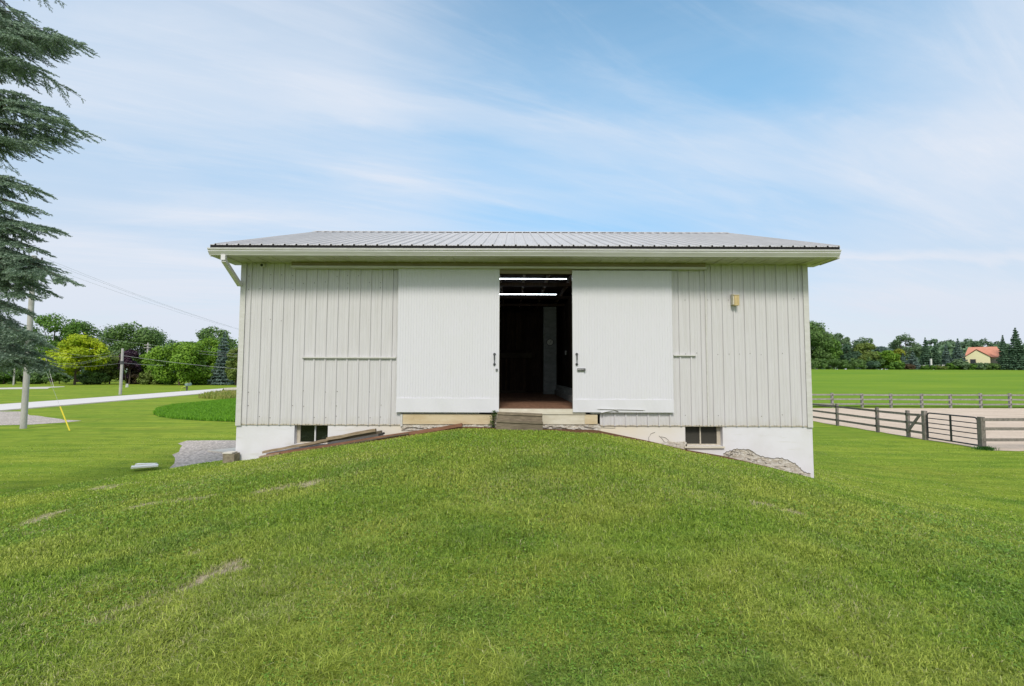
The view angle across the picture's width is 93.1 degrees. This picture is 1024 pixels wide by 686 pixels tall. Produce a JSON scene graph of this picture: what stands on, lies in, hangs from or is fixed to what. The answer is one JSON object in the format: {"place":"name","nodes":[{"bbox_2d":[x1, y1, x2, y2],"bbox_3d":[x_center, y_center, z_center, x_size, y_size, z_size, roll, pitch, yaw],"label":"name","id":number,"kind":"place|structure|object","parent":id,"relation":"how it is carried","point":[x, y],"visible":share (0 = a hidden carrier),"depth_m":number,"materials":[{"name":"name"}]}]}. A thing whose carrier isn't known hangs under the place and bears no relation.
{"place":"outdoors","nodes":[
{"label":"outdoors","id":0,"kind":"place"},
{"bbox_2d":[0,386,63,388],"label":"path","id":1,"kind":"structure","parent":0,"point":[29,387],"depth_m":91.92,"materials":[{"name":"concrete"}]},
{"bbox_2d":[0,411,78,424],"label":"driveway","id":2,"kind":"structure","parent":0,"point":[9,417],"depth_m":32.06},
{"bbox_2d":[0,387,234,410],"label":"road","id":3,"kind":"structure","parent":0,"point":[61,402],"depth_m":55.05,"materials":[{"name":"grey asphalt"}]},
{"bbox_2d":[208,448,235,452],"bbox_3d":[-11.293,4.360,19.795,1.966,0.046,1.024,1,-4,-19],"label":"concrete slab","id":4,"kind":"object","parent":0,"point":[223,450],"depth_m":19.47,"materials":[{"name":"white concrete"}]},
{"bbox_2d":[222,451,239,463],"bbox_3d":[-5.695,2.316,9.830,0.239,0.215,0.210,0,-4,0],"label":"concrete block","id":5,"kind":"object","parent":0,"point":[230,456],"depth_m":9.74,"materials":[{"name":"beige concrete"}]},
{"bbox_2d":[0,378,1023,685],"bbox_3d":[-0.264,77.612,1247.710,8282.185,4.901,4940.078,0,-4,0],"label":"ground","id":6,"kind":"structure","parent":0,"point":[112,426],"depth_m":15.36,"materials":[{"name":"green plant"}]},
{"bbox_2d":[0,368,21,383],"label":"bush","id":7,"kind":"object","parent":6,"relation":"on","point":[5,378],"visible":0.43,"depth_m":120.72,"materials":[{"name":"green plant"}]},
{"bbox_2d":[20,255,42,428],"bbox_3d":[-27.337,-0.005,27.410,1.400,9.995,0.353,0,-4,0],"label":"utility pole","id":8,"kind":"object","parent":6,"relation":"on","point":[25,400],"visible":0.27,"depth_m":27.21,"materials":[{"name":"grey wood"}]},
{"bbox_2d":[37,349,69,430],"bbox_3d":[-25.596,2.001,26.832,3.636,5.567,0.064,-1,-4,15],"label":"guy wire","id":9,"kind":"object","parent":8,"relation":"attached to","point":[61,409],"visible":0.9,"depth_m":26.37,"materials":[{"name":"yellow plastic"}]},
{"bbox_2d":[39,258,230,326],"bbox_3d":[-29.184,-2.106,52.830,1.207,2.458,50.974,0,-4,-4],"label":"power line","id":10,"kind":"object","parent":8,"relation":"attached to","point":[134,293],"visible":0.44,"depth_m":35.65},
{"bbox_2d":[15,368,47,383],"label":"bush","id":11,"kind":"object","parent":6,"relation":"on","point":[35,379],"visible":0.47,"depth_m":120.67,"materials":[{"name":"green plant"}]},
{"bbox_2d":[0,0,105,378],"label":"spruce tree","id":12,"kind":"object","parent":6,"relation":"on","point":[19,270],"visible":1,"depth_m":9.61,"materials":[{"name":"green plant"}]},
{"bbox_2d":[23,312,88,381],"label":"tree","id":13,"kind":"object","parent":6,"relation":"on","point":[46,322],"visible":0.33,"depth_m":140.62,"materials":[{"name":"green plant"}]},
{"bbox_2d":[41,370,76,383],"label":"bush","id":14,"kind":"object","parent":6,"relation":"on","point":[57,376],"visible":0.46,"depth_m":122.78,"materials":[{"name":"green plant"}]},
{"bbox_2d":[39,332,113,384],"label":"tree","id":15,"kind":"object","parent":6,"relation":"on","point":[77,343],"visible":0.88,"depth_m":114.73,"materials":[{"name":"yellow plant"}]},
{"bbox_2d":[55,320,100,381],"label":"tree","id":16,"kind":"object","parent":6,"relation":"on","point":[92,329],"visible":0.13,"depth_m":147.65,"materials":[{"name":"green plant"}]},
{"bbox_2d":[76,368,111,383],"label":"bush","id":17,"kind":"object","parent":6,"relation":"on","point":[92,377],"visible":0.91,"depth_m":118.99,"materials":[{"name":"green plant"}]},
{"bbox_2d":[92,333,126,364],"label":"tree","id":18,"kind":"object","parent":6,"relation":"on","point":[103,341],"visible":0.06,"depth_m":163.72,"materials":[{"name":"green plant"}]},
{"bbox_2d":[96,353,125,383],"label":"bush","id":19,"kind":"object","parent":6,"relation":"on","point":[114,373],"visible":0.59,"depth_m":121.85,"materials":[{"name":"green plant"}]},
{"bbox_2d":[119,348,123,394],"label":"utility pole","id":20,"kind":"object","parent":6,"relation":"on","point":[121,371],"visible":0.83,"depth_m":67.08,"materials":[{"name":"grey wood"}]},
{"bbox_2d":[45,350,118,366],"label":"power line","id":21,"kind":"object","parent":20,"relation":"attached to","point":[83,363],"visible":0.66,"depth_m":66.30,"materials":[{"name":"black rubber"}]},
{"bbox_2d":[128,356,235,368],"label":"power line","id":22,"kind":"object","parent":20,"relation":"attached to","point":[174,362],"visible":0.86,"depth_m":66.88,"materials":[{"name":"black rubber"}]},
{"bbox_2d":[117,349,141,383],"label":"tree","id":23,"kind":"object","parent":6,"relation":"on","point":[133,366],"visible":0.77,"depth_m":121.39,"materials":[{"name":"purple plant"}]},
{"bbox_2d":[96,321,168,368],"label":"tree","id":24,"kind":"object","parent":6,"relation":"on","point":[127,334],"visible":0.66,"depth_m":145.17,"materials":[{"name":"green plant"}]},
{"bbox_2d":[123,371,144,383],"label":"bush","id":25,"kind":"object","parent":6,"relation":"on","point":[133,378],"visible":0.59,"depth_m":123.08,"materials":[{"name":"green plant"}]},
{"bbox_2d":[135,354,153,372],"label":"tree","id":26,"kind":"object","parent":6,"relation":"on","point":[140,360],"visible":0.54,"depth_m":124.52,"materials":[{"name":"green plant"}]},
{"bbox_2d":[131,464,157,468],"bbox_3d":[-11.955,4.013,15.793,0.703,0.060,0.300,3,-4,-34],"label":"white board","id":27,"kind":"object","parent":6,"relation":"on","point":[144,466],"visible":1,"depth_m":15.76,"materials":[{"name":"paint"}]},
{"bbox_2d":[135,463,156,464],"bbox_3d":[-12.171,4.034,16.138,0.588,0.060,0.160,1,-4,-12],"label":"white board","id":28,"kind":"object","parent":6,"relation":"on","point":[144,463],"visible":0.71,"depth_m":16.11,"materials":[{"name":"paint"}]},
{"bbox_2d":[137,369,160,384],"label":"bush","id":29,"kind":"object","parent":6,"relation":"on","point":[144,379],"visible":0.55,"depth_m":119.58,"materials":[{"name":"green plant"}]},
{"bbox_2d":[145,362,164,380],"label":"bush","id":30,"kind":"object","parent":6,"relation":"on","point":[150,369],"visible":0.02,"depth_m":120.70,"materials":[{"name":"green plant"}]},
{"bbox_2d":[158,370,176,384],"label":"bush","id":31,"kind":"object","parent":6,"relation":"on","point":[171,382],"visible":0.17,"depth_m":120.89,"materials":[{"name":"green plant"}]},
{"bbox_2d":[162,340,175,362],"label":"tree","id":32,"kind":"object","parent":6,"relation":"on","point":[168,343],"visible":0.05,"depth_m":198.66,"materials":[{"name":"green plant"}]},
{"bbox_2d":[144,340,212,384],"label":"tree","id":33,"kind":"object","parent":6,"relation":"on","point":[179,353],"visible":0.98,"depth_m":114.14,"materials":[{"name":"green plant"}]},
{"bbox_2d":[183,383,191,390],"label":"mailbox","id":34,"kind":"object","parent":6,"relation":"on","point":[187,385],"visible":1,"depth_m":82.93,"materials":[{"name":"grey metal"}]},
{"bbox_2d":[152,398,235,421],"bbox_3d":[-24.500,5.722,44.494,13.254,0.295,37.034,2,-4,-22],"label":"crop","id":35,"kind":"object","parent":6,"relation":"on","point":[224,410],"visible":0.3,"depth_m":37.69,"materials":[{"name":"green plant"}]},
{"bbox_2d":[170,440,235,467],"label":"gravel yard","id":36,"kind":"structure","parent":6,"relation":"on","point":[192,452],"depth_m":19.45,"materials":[{"name":"grey gravel"}]},
{"bbox_2d":[198,368,219,384],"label":"bush","id":37,"kind":"object","parent":6,"relation":"on","point":[208,376],"visible":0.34,"depth_m":118.39,"materials":[{"name":"green plant"}]},
{"bbox_2d":[194,336,228,368],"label":"tree","id":38,"kind":"object","parent":6,"relation":"on","point":[212,358],"visible":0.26,"depth_m":136.80,"materials":[{"name":"green plant"}]},
{"bbox_2d":[189,326,237,365],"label":"tree","id":39,"kind":"object","parent":6,"relation":"on","point":[206,332],"visible":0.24,"depth_m":149.98,"materials":[{"name":"green plant"}]},
{"bbox_2d":[198,389,236,398],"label":"tall grass","id":40,"kind":"structure","parent":6,"relation":"on","point":[222,394],"depth_m":58.69,"materials":[{"name":"green plant"}]},
{"bbox_2d":[207,332,236,384],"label":"spruce tree","id":41,"kind":"object","parent":6,"relation":"on","point":[220,377],"visible":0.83,"depth_m":118.73,"materials":[{"name":"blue plant"}]},
{"bbox_2d":[223,387,236,390],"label":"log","id":42,"kind":"object","parent":6,"relation":"on","point":[231,389],"visible":0.25,"depth_m":71.43,"materials":[{"name":"wood"}]},
{"bbox_2d":[224,347,237,384],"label":"tree","id":43,"kind":"object","parent":6,"relation":"on","point":[231,372],"visible":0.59,"depth_m":114.41,"materials":[{"name":"green plant"}]},
{"bbox_2d":[259,453,280,457],"bbox_3d":[-4.861,2.254,9.739,0.403,0.098,0.090,0,-4,0],"label":"board","id":44,"kind":"object","parent":6,"relation":"on","point":[269,455],"visible":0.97,"depth_m":9.70,"materials":[{"name":"brown wood"}]},
{"bbox_2d":[256,433,408,458],"bbox_3d":[-3.618,2.087,9.819,3.058,0.542,0.100,0,-4,0],"label":"board","id":45,"kind":"object","parent":6,"relation":"on","point":[361,441],"visible":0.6,"depth_m":9.78,"materials":[{"name":"brown wood"}]},
{"bbox_2d":[266,423,462,454],"bbox_3d":[-2.986,1.969,9.857,3.951,0.684,0.100,0,-4,0],"label":"board","id":46,"kind":"object","parent":6,"relation":"on","point":[410,433],"visible":0.82,"depth_m":9.82,"materials":[{"name":"brown wood"}]},
{"bbox_2d":[262,439,328,453],"bbox_3d":[-4.392,2.096,9.889,1.355,0.305,0.100,0,-4,0],"label":"board","id":47,"kind":"object","parent":46,"relation":"on","point":[296,445],"visible":0.98,"depth_m":9.84,"materials":[{"name":"brown wood"}]},
{"bbox_2d":[301,430,381,446],"bbox_3d":[-3.493,1.955,9.898,1.676,0.342,0.070,0,-4,0],"label":"board","id":48,"kind":"object","parent":47,"relation":"on","point":[364,434],"visible":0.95,"depth_m":9.87,"materials":[{"name":"brown wood"}]},
{"bbox_2d":[326,429,376,439],"bbox_3d":[-3.263,1.858,9.864,0.993,0.236,0.100,0,-4,0],"label":"board","id":49,"kind":"object","parent":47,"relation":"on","point":[351,434],"visible":1,"depth_m":9.81,"materials":[{"name":"beige wood"}]},
{"bbox_2d":[489,410,496,427],"bbox_3d":[-0.384,1.551,9.874,0.224,0.364,0.125,0,-4,0],"label":"weed","id":50,"kind":"object","parent":6,"relation":"on","point":[493,415],"visible":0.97,"depth_m":9.87,"materials":[{"name":"green plant"}]},
{"bbox_2d":[496,412,542,430],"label":"wooden steps","id":51,"kind":"structure","parent":6,"relation":"on","point":[517,421],"depth_m":9.61,"materials":[{"name":"brown wood"}]},
{"bbox_2d":[207,231,840,477],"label":"barn","id":52,"kind":"structure","parent":6,"relation":"on","point":[657,337],"depth_m":10.07,"materials":[{"name":"paint"}]},
{"bbox_2d":[297,425,327,442],"bbox_3d":[-4.150,1.900,10.154,0.691,0.390,0.060,0,-4,0],"label":"window","id":53,"kind":"structure","parent":52,"relation":"in","point":[305,433],"depth_m":10.15,"materials":[{"name":"black glass"}]},
{"bbox_2d":[396,269,499,411],"bbox_3d":[-1.322,-0.065,10.039,2.117,2.979,0.120,0,-4,0],"label":"sliding door","id":54,"kind":"structure","parent":52,"relation":"in","point":[448,319],"depth_m":10.05,"materials":[{"name":"paint"}]},
{"bbox_2d":[500,294,555,294],"bbox_3d":[0.111,-1.421,14.114,2.400,0.028,0.040,0,-4,0],"label":"tube light","id":55,"kind":"object","parent":52,"relation":"attached to","point":[527,294],"visible":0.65,"depth_m":14.11,"materials":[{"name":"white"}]},
{"bbox_2d":[500,278,566,278],"bbox_3d":[0.152,-1.575,11.869,2.400,0.028,0.040,0,-4,0],"label":"tube light","id":56,"kind":"object","parent":52,"relation":"attached to","point":[533,278],"visible":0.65,"depth_m":11.87,"materials":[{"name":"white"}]},
{"bbox_2d":[546,339,553,345],"bbox_3d":[1.349,-0.027,17.213,0.255,0.255,0.036,0,-4,0],"label":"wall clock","id":57,"kind":"object","parent":52,"relation":"attached to","point":[549,342],"depth_m":17.20,"materials":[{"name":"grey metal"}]},
{"bbox_2d":[572,270,673,412],"bbox_3d":[2.293,-0.040,10.038,2.081,2.952,0.120,0,-4,0],"label":"sliding door","id":58,"kind":"structure","parent":52,"relation":"in","point":[622,321],"depth_m":10.05,"materials":[{"name":"paint"}]},
{"bbox_2d":[684,426,724,447],"bbox_3d":[3.960,1.948,10.076,0.824,0.438,0.212,0,-4,0],"label":"window","id":59,"kind":"structure","parent":52,"relation":"in","point":[694,435],"depth_m":10.15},
{"bbox_2d":[731,294,739,305],"bbox_3d":[4.646,-0.898,10.091,0.130,0.243,0.122,0,-4,0],"label":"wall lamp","id":60,"kind":"object","parent":52,"relation":"attached to","point":[734,299],"visible":1,"depth_m":10.04,"materials":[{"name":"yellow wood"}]},
{"bbox_2d":[45,342,1023,376],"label":"woods","id":61,"kind":"object","parent":6,"relation":"on","point":[949,344],"visible":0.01,"depth_m":228.38,"materials":[{"name":"green plant"}]},
{"bbox_2d":[810,321,838,358],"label":"tree","id":62,"kind":"object","parent":6,"relation":"on","point":[818,334],"visible":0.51,"depth_m":184.61,"materials":[{"name":"green plant"}]},
{"bbox_2d":[811,338,844,368],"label":"tree","id":63,"kind":"object","parent":6,"relation":"on","point":[833,350],"visible":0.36,"depth_m":185.46,"materials":[{"name":"green plant"}]},
{"bbox_2d":[833,332,853,353],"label":"tree","id":64,"kind":"object","parent":6,"relation":"on","point":[845,340],"visible":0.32,"depth_m":191.88,"materials":[{"name":"green plant"}]},
{"bbox_2d":[836,343,861,367],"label":"tree","id":65,"kind":"object","parent":6,"relation":"on","point":[854,355],"visible":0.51,"depth_m":187.58,"materials":[{"name":"green plant"}]},
{"bbox_2d":[851,337,873,352],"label":"tree","id":66,"kind":"object","parent":6,"relation":"on","point":[865,340],"visible":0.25,"depth_m":193.73,"materials":[{"name":"green plant"}]},
{"bbox_2d":[853,342,880,368],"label":"tree","id":67,"kind":"object","parent":6,"relation":"on","point":[862,348],"visible":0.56,"depth_m":187.25,"materials":[{"name":"green plant"}]},
{"bbox_2d":[812,403,928,439],"bbox_3d":[20.151,4.815,35.339,0.235,1.570,23.464,0,-4,0],"label":"rail fence","id":68,"kind":"object","parent":6,"relation":"on","point":[908,422],"visible":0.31,"depth_m":26.28,"materials":[{"name":"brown wood"}]},
{"bbox_2d":[864,353,885,368],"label":"tree","id":69,"kind":"object","parent":6,"relation":"on","point":[882,361],"visible":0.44,"depth_m":184.50,"materials":[{"name":"green plant"}]},
{"bbox_2d":[874,346,893,369],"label":"tree","id":70,"kind":"object","parent":6,"relation":"on","point":[880,348],"visible":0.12,"depth_m":195.57,"materials":[{"name":"green plant"}]},
{"bbox_2d":[875,349,902,369],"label":"tree","id":71,"kind":"object","parent":6,"relation":"on","point":[890,356],"visible":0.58,"depth_m":182.42,"materials":[{"name":"green plant"}]},
{"bbox_2d":[894,348,906,362],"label":"tree","id":72,"kind":"object","parent":6,"relation":"on","point":[899,351],"visible":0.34,"depth_m":185.78,"materials":[{"name":"green plant"}]},
{"bbox_2d":[887,332,923,358],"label":"tree","id":73,"kind":"object","parent":6,"relation":"on","point":[900,339],"visible":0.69,"depth_m":198.03,"materials":[{"name":"green plant"}]},
{"bbox_2d":[812,393,1023,407],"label":"rail fence","id":74,"kind":"object","parent":6,"relation":"on","point":[922,404],"visible":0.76,"depth_m":46.13,"materials":[{"name":"grey wood"}]},
{"bbox_2d":[926,338,947,363],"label":"tree","id":75,"kind":"object","parent":6,"relation":"on","point":[930,342],"visible":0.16,"depth_m":234.12,"materials":[{"name":"green plant"}]},
{"bbox_2d":[944,339,961,351],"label":"tree","id":76,"kind":"object","parent":6,"relation":"on","point":[953,342],"visible":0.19,"depth_m":233.05,"materials":[{"name":"green plant"}]},
{"bbox_2d":[959,339,984,350],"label":"tree","id":77,"kind":"object","parent":6,"relation":"on","point":[968,343],"visible":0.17,"depth_m":233.32,"materials":[{"name":"green plant"}]},
{"bbox_2d":[963,347,1000,369],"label":"house","id":78,"kind":"structure","parent":6,"relation":"on","point":[981,354],"depth_m":183.59,"materials":[{"name":"beige paint"}]},
{"bbox_2d":[971,445,999,450],"bbox_3d":[20.180,4.456,20.685,1.020,0.198,0.837,0,-4,0],"label":"grass tuft","id":79,"kind":"object","parent":6,"relation":"on","point":[988,448],"visible":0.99,"depth_m":20.58,"materials":[{"name":"green plant"}]},
{"bbox_2d":[974,338,997,347],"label":"tree","id":80,"kind":"object","parent":6,"relation":"on","point":[991,344],"visible":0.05,"depth_m":234.60,"materials":[{"name":"green plant"}]},
{"bbox_2d":[977,417,1023,446],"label":"rail fence","id":81,"kind":"object","parent":6,"relation":"on","point":[981,430],"visible":0.88,"depth_m":20.76,"materials":[{"name":"grey wood"}]},
{"bbox_2d":[926,412,977,445],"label":"metal gate","id":82,"kind":"structure","parent":81,"relation":"attached to","point":[950,420],"depth_m":22.29,"materials":[{"name":"metal"}]},
{"bbox_2d":[994,341,1009,346],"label":"tree","id":83,"kind":"object","parent":6,"relation":"on","point":[999,344],"visible":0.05,"depth_m":233.41,"materials":[{"name":"green plant"}]},
{"bbox_2d":[0,0,1023,370],"label":"sky","id":84,"kind":"structure","parent":0,"point":[890,133],"materials":[{"name":"blue"}]},
{"bbox_2d":[811,369,1023,406],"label":"field","id":85,"kind":"structure","parent":0,"point":[877,381],"depth_m":95.06,"materials":[{"name":"green plant"}]},
{"bbox_2d":[811,358,828,368],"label":"bush","id":86,"kind":"object","parent":85,"relation":"on","point":[815,363],"visible":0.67,"depth_m":177.89,"materials":[{"name":"green plant"}]},
{"bbox_2d":[823,358,847,368],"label":"bush","id":87,"kind":"object","parent":85,"relation":"on","point":[841,364],"visible":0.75,"depth_m":178.19,"materials":[{"name":"green plant"}]},
{"bbox_2d":[843,358,867,368],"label":"bush","id":88,"kind":"object","parent":85,"relation":"on","point":[856,363],"visible":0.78,"depth_m":177.05,"materials":[{"name":"green plant"}]},
{"bbox_2d":[865,361,880,368],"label":"bush","id":89,"kind":"object","parent":85,"relation":"on","point":[872,364],"visible":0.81,"depth_m":179.45,"materials":[{"name":"green plant"}]},
{"bbox_2d":[884,362,904,369],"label":"bush","id":90,"kind":"object","parent":85,"relation":"on","point":[894,366],"visible":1,"depth_m":177.46,"materials":[{"name":"green plant"}]},
{"bbox_2d":[900,353,908,363],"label":"spruce tree","id":91,"kind":"object","parent":85,"relation":"on","point":[903,357],"visible":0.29,"depth_m":183.38,"materials":[{"name":"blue plant"}]},
{"bbox_2d":[902,364,915,369],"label":"bush","id":92,"kind":"object","parent":85,"relation":"on","point":[909,367],"visible":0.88,"depth_m":178.62,"materials":[{"name":"brown plant"}]},
{"bbox_2d":[907,350,921,369],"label":"spruce tree","id":93,"kind":"object","parent":85,"relation":"on","point":[913,359],"visible":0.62,"depth_m":182.22,"materials":[{"name":"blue plant"}]},
{"bbox_2d":[919,338,934,366],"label":"spruce tree","id":94,"kind":"object","parent":85,"relation":"on","point":[926,357],"visible":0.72,"depth_m":183.62,"materials":[{"name":"green plant"}]},
{"bbox_2d":[920,365,936,369],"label":"bush","id":95,"kind":"object","parent":85,"relation":"on","point":[927,367],"visible":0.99,"depth_m":178.66,"materials":[{"name":"green plant"}]},
{"bbox_2d":[931,341,942,365],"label":"spruce tree","id":96,"kind":"object","parent":85,"relation":"on","point":[936,357],"visible":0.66,"depth_m":183.50,"materials":[{"name":"green plant"}]},
{"bbox_2d":[934,365,947,369],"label":"bush","id":97,"kind":"object","parent":85,"relation":"on","point":[939,367],"visible":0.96,"depth_m":177.71,"materials":[{"name":"green plant"}]},
{"bbox_2d":[941,344,952,369],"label":"spruce tree","id":98,"kind":"object","parent":85,"relation":"on","point":[946,357],"visible":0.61,"depth_m":182.55,"materials":[{"name":"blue plant"}]},
{"bbox_2d":[945,363,960,369],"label":"bush","id":99,"kind":"object","parent":85,"relation":"on","point":[950,366],"visible":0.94,"depth_m":179.06,"materials":[{"name":"green plant"}]},
{"bbox_2d":[951,338,967,369],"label":"spruce tree","id":100,"kind":"object","parent":85,"relation":"on","point":[959,354],"visible":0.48,"depth_m":181.64,"materials":[{"name":"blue plant"}]},
{"bbox_2d":[952,358,969,369],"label":"bush","id":101,"kind":"object","parent":85,"relation":"on","point":[961,363],"visible":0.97,"depth_m":177.59,"materials":[{"name":"green plant"}]},
{"bbox_2d":[967,363,976,369],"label":"bush","id":102,"kind":"object","parent":85,"relation":"on","point":[972,366],"visible":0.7,"depth_m":177.57,"materials":[{"name":"green plant"}]},
{"bbox_2d":[975,362,988,369],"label":"bush","id":103,"kind":"object","parent":85,"relation":"on","point":[981,365],"visible":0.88,"depth_m":178.63,"materials":[{"name":"green plant"}]},
{"bbox_2d":[985,363,1000,369],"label":"bush","id":104,"kind":"object","parent":85,"relation":"on","point":[993,366],"visible":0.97,"depth_m":178.04,"materials":[{"name":"green plant"}]},
{"bbox_2d":[996,335,1012,369],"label":"spruce tree","id":105,"kind":"object","parent":85,"relation":"on","point":[1003,360],"visible":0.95,"depth_m":177.59,"materials":[{"name":"green plant"}]},
{"bbox_2d":[1003,328,1023,369],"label":"spruce tree","id":106,"kind":"object","parent":85,"relation":"on","point":[1016,353],"visible":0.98,"depth_m":175.24,"materials":[{"name":"green plant"}]},
{"bbox_2d":[813,408,1023,450],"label":"arena sand","id":107,"kind":"structure","parent":0,"point":[1002,413],"depth_m":32.09,"materials":[{"name":"beige sand"}]}
]}

